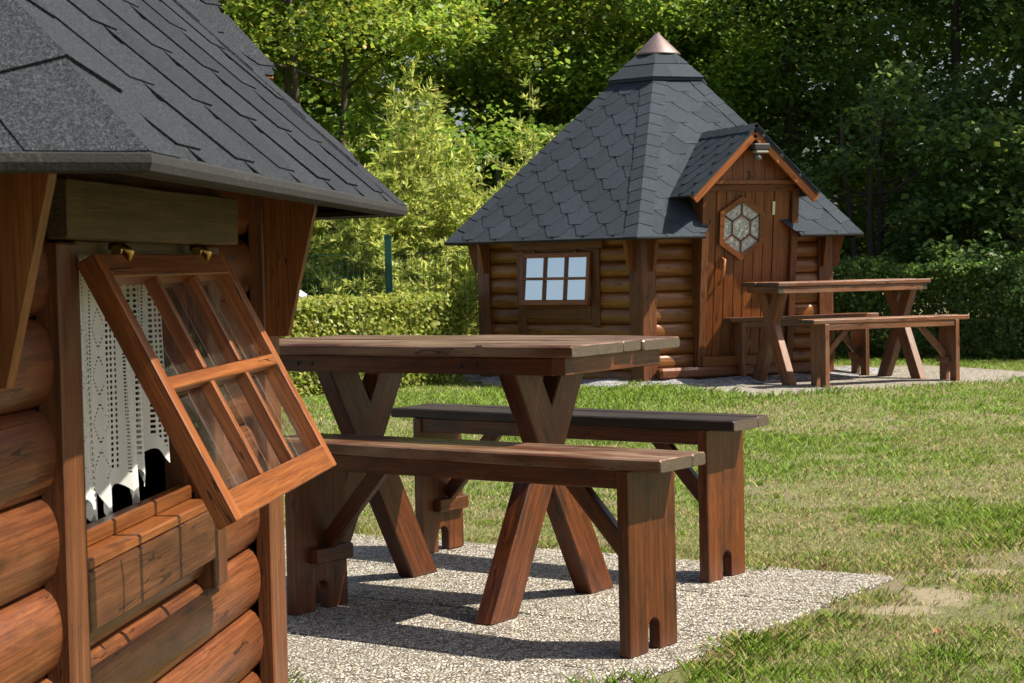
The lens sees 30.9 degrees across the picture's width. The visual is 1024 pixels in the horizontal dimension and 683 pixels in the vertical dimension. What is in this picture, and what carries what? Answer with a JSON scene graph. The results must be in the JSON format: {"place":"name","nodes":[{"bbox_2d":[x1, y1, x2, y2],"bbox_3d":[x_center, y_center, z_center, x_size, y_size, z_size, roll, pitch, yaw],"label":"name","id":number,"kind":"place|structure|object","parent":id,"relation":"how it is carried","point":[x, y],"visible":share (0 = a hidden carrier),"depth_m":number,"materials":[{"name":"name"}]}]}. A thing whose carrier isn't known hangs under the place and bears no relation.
{"place":"outdoors","nodes":[
{"label":"outdoors","id":0,"kind":"place"},
{"bbox_2d":[284,528,892,682],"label":"paving","id":1,"kind":"structure","parent":0,"point":[386,623],"depth_m":4.92,"materials":[{"name":"gravel"}]},
{"bbox_2d":[279,335,679,625],"bbox_3d":[-0.188,0.360,5.305,1.218,0.737,0.635,0,3,33],"label":"table","id":2,"kind":"object","parent":1,"relation":"on","point":[540,408],"visible":0.91,"depth_m":5.12,"materials":[{"name":"brown wood"}]},
{"bbox_2d":[283,433,705,658],"bbox_3d":[-0.108,0.508,4.824,1.297,0.481,0.217,1,3,36],"label":"bench","id":3,"kind":"object","parent":1,"relation":"on","point":[321,517],"visible":0.93,"depth_m":4.62,"materials":[{"name":"brown wood"}]},
{"bbox_2d":[391,403,768,582],"bbox_3d":[0.187,0.458,5.837,1.296,0.481,0.216,1,3,36],"label":"bench","id":4,"kind":"object","parent":1,"relation":"on","point":[715,486],"visible":0.93,"depth_m":5.58,"materials":[{"name":"brown wood"}]},
{"bbox_2d":[281,272,1023,682],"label":"ground","id":5,"kind":"structure","parent":0,"point":[949,598],"depth_m":6.91,"materials":[{"name":"green plant"}]},
{"bbox_2d":[0,0,407,682],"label":"log hut","id":6,"kind":"object","parent":5,"relation":"on","point":[178,178],"visible":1,"depth_m":2.70,"materials":[{"name":"brown wood"}]},
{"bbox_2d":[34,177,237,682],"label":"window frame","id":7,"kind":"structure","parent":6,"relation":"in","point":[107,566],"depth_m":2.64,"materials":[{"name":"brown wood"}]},
{"bbox_2d":[299,290,310,335],"bbox_3d":[-1.804,-0.148,14.905,0.410,0.907,0.500,-1,2,0],"label":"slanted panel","id":8,"kind":"object","parent":5,"relation":"on","point":[301,293],"depth_m":14.94,"materials":[{"name":"white"}]},
{"bbox_2d":[237,0,383,164],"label":"background tree","id":9,"kind":"object","parent":5,"relation":"on","point":[320,109],"depth_m":24.13,"materials":[{"name":"green plant"}]},
{"bbox_2d":[224,0,407,146],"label":"maple tree","id":10,"kind":"object","parent":5,"relation":"on","point":[344,16],"visible":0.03,"depth_m":19.58,"materials":[{"name":"green plant"}]},
{"bbox_2d":[300,219,357,333],"bbox_3d":[-2.206,-0.657,17.404,1.870,1.852,1.933,-3,3,-31],"label":"feathery shrub","id":11,"kind":"object","parent":5,"relation":"on","point":[308,263],"visible":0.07,"depth_m":17.18,"materials":[{"name":"green plant"}]},
{"bbox_2d":[218,0,496,271],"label":"maple tree","id":12,"kind":"object","parent":5,"relation":"on","point":[434,28],"visible":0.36,"depth_m":18.76,"materials":[{"name":"green plant"}]},
{"bbox_2d":[279,290,473,396],"bbox_3d":[-2.011,0.054,13.589,4.029,0.793,1.189,-3,3,-35],"label":"hedge","id":13,"kind":"object","parent":5,"relation":"on","point":[385,315],"visible":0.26,"depth_m":14.00,"materials":[{"name":"green plant"}]},
{"bbox_2d":[301,235,477,372],"bbox_3d":[-1.057,-0.292,15.995,5.066,1.250,0.058,-1,2,0],"label":"wire fence","id":14,"kind":"object","parent":5,"relation":"on","point":[388,276],"visible":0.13,"depth_m":15.96,"materials":[{"name":"metal"}]},
{"bbox_2d":[313,93,468,283],"bbox_3d":[-2.132,-1.261,20.422,3.640,2.817,3.546,-1,2,0],"label":"understorey shrub","id":15,"kind":"object","parent":5,"relation":"on","point":[365,118],"depth_m":19.17,"materials":[{"name":"green plant"}]},
{"bbox_2d":[243,0,557,273],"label":"background tree","id":16,"kind":"object","parent":5,"relation":"on","point":[321,101],"visible":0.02,"depth_m":24.88,"materials":[{"name":"green plant"}]},
{"bbox_2d":[308,52,493,334],"bbox_3d":[-0.906,-1.228,17.255,2.334,2.948,2.302,-3,3,-43],"label":"feathery shrub","id":17,"kind":"object","parent":5,"relation":"on","point":[435,218],"visible":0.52,"depth_m":16.95,"materials":[{"name":"green plant"}]},
{"bbox_2d":[361,92,600,230],"bbox_3d":[0.139,-1.202,19.245,3.305,2.702,2.638,-3,3,-28],"label":"understorey shrub","id":18,"kind":"object","parent":5,"relation":"on","point":[508,146],"visible":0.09,"depth_m":19.23,"materials":[{"name":"green plant"}]},
{"bbox_2d":[300,0,700,328],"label":"broadleaf tree","id":19,"kind":"object","parent":5,"relation":"on","point":[536,39],"visible":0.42,"depth_m":21.02,"materials":[{"name":"green plant"}]},
{"bbox_2d":[321,0,682,194],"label":"background tree","id":20,"kind":"object","parent":5,"relation":"on","point":[453,103],"visible":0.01,"depth_m":25.33,"materials":[{"name":"green plant"}]},
{"bbox_2d":[481,75,558,203],"bbox_3d":[0.187,-1.187,17.890,1.486,2.762,1.499,-3,3,-32],"label":"feathery shrub","id":21,"kind":"object","parent":5,"relation":"on","point":[517,147],"visible":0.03,"depth_m":17.83,"materials":[{"name":"green plant"}]},
{"bbox_2d":[421,0,823,182],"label":"broadleaf tree","id":22,"kind":"object","parent":5,"relation":"on","point":[681,47],"visible":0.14,"depth_m":21.55,"materials":[{"name":"green plant"}]},
{"bbox_2d":[444,0,902,190],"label":"background tree","id":23,"kind":"object","parent":5,"relation":"on","point":[793,69],"visible":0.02,"depth_m":23.91,"materials":[{"name":"green plant"}]},
{"bbox_2d":[456,366,897,387],"bbox_3d":[0.910,0.252,15.106,2.918,0.053,3.895,-3,3,-41],"label":"gravel strip","id":24,"kind":"object","parent":5,"relation":"on","point":[841,372],"visible":0.3,"depth_m":13.88,"materials":[{"name":"grey gravel"}]},
{"bbox_2d":[444,33,863,381],"bbox_3d":[1.228,-1.137,15.358,3.277,2.822,3.784,-1,2,10],"label":"log hut","id":25,"kind":"object","parent":24,"relation":"on","point":[657,186],"visible":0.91,"depth_m":14.11,"materials":[{"name":"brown wood"}]},
{"bbox_2d":[512,241,603,333],"bbox_3d":[0.366,-0.424,14.325,0.884,0.734,0.103,1,3,40],"label":"window frame","id":26,"kind":"structure","parent":25,"relation":"in","point":[592,311],"depth_m":14.26,"materials":[{"name":"brown wood"}]},
{"bbox_2d":[705,191,774,356],"bbox_3d":[1.716,-0.513,13.974,0.566,1.265,0.132,-2,9,-20],"label":"door","id":27,"kind":"structure","parent":25,"relation":"in","point":[741,225],"depth_m":13.97,"materials":[{"name":"brown wood"}]},
{"bbox_2d":[551,0,1011,279],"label":"broadleaf tree","id":28,"kind":"object","parent":5,"relation":"on","point":[672,10],"visible":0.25,"depth_m":20.80,"materials":[{"name":"green plant"}]},
{"bbox_2d":[695,0,1023,294],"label":"background tree","id":29,"kind":"object","parent":5,"relation":"on","point":[1001,52],"visible":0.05,"depth_m":24.11,"materials":[{"name":"green plant"}]},
{"bbox_2d":[721,0,1023,323],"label":"broadleaf tree","id":30,"kind":"object","parent":5,"relation":"on","point":[956,12],"visible":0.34,"depth_m":20.26,"materials":[{"name":"green plant"}]},
{"bbox_2d":[777,0,1023,316],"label":"background tree","id":31,"kind":"object","parent":5,"relation":"on","point":[838,110],"visible":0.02,"depth_m":24.09,"materials":[{"name":"green plant"}]},
{"bbox_2d":[782,53,1023,344],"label":"understorey shrub","id":32,"kind":"object","parent":5,"relation":"on","point":[941,135],"visible":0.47,"depth_m":17.90,"materials":[{"name":"green plant"}]},
{"bbox_2d":[833,251,1023,360],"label":"hedge","id":33,"kind":"object","parent":5,"relation":"on","point":[994,267],"visible":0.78,"depth_m":16.33,"materials":[{"name":"green plant"}]},
{"bbox_2d":[932,628,942,633],"bbox_3d":[1.069,0.725,4.654,0.026,0.012,0.028,14,23,28],"label":"fallen leaf","id":34,"kind":"object","parent":5,"relation":"on","point":[938,630],"visible":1,"depth_m":4.65,"materials":[{"name":"plant"}]},
{"bbox_2d":[903,115,1023,346],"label":"understorey shrub","id":35,"kind":"object","parent":5,"relation":"on","point":[1013,166],"visible":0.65,"depth_m":17.19,"materials":[{"name":"green plant"}]},
{"bbox_2d":[935,0,1023,241],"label":"broadleaf tree","id":36,"kind":"object","parent":5,"relation":"on","point":[1016,44],"visible":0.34,"depth_m":17.64,"materials":[{"name":"green plant"}]},
{"bbox_2d":[965,34,1023,129],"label":"boundary tree","id":37,"kind":"object","parent":5,"relation":"on","point":[1019,54],"visible":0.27,"depth_m":20.60,"materials":[{"name":"green plant"}]},
{"bbox_2d":[313,13,1020,265],"label":"sky","id":38,"kind":"structure","parent":0,"point":[460,113],"materials":[{"name":"white"}]},
{"bbox_2d":[657,365,1023,396],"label":"paving","id":39,"kind":"structure","parent":0,"point":[900,376],"depth_m":13.63,"materials":[{"name":"gravel"}]},
{"bbox_2d":[725,312,878,375],"bbox_3d":[2.210,0.037,14.259,1.296,0.481,0.217,-2,3,-21],"label":"bench","id":40,"kind":"object","parent":39,"relation":"on","point":[857,343],"visible":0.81,"depth_m":14.22,"materials":[{"name":"brown wood"}]},
{"bbox_2d":[742,278,930,385],"bbox_3d":[2.430,-0.083,13.839,1.312,0.748,0.583,-2,3,-22],"label":"table","id":41,"kind":"object","parent":39,"relation":"on","point":[772,310],"visible":0.99,"depth_m":13.69,"materials":[{"name":"brown wood"}]},
{"bbox_2d":[798,314,968,386],"bbox_3d":[2.699,0.062,13.408,1.296,0.481,0.217,-2,3,-20],"label":"bench","id":42,"kind":"object","parent":39,"relation":"on","point":[946,347],"visible":0.98,"depth_m":13.31,"materials":[{"name":"brown wood"}]}
]}

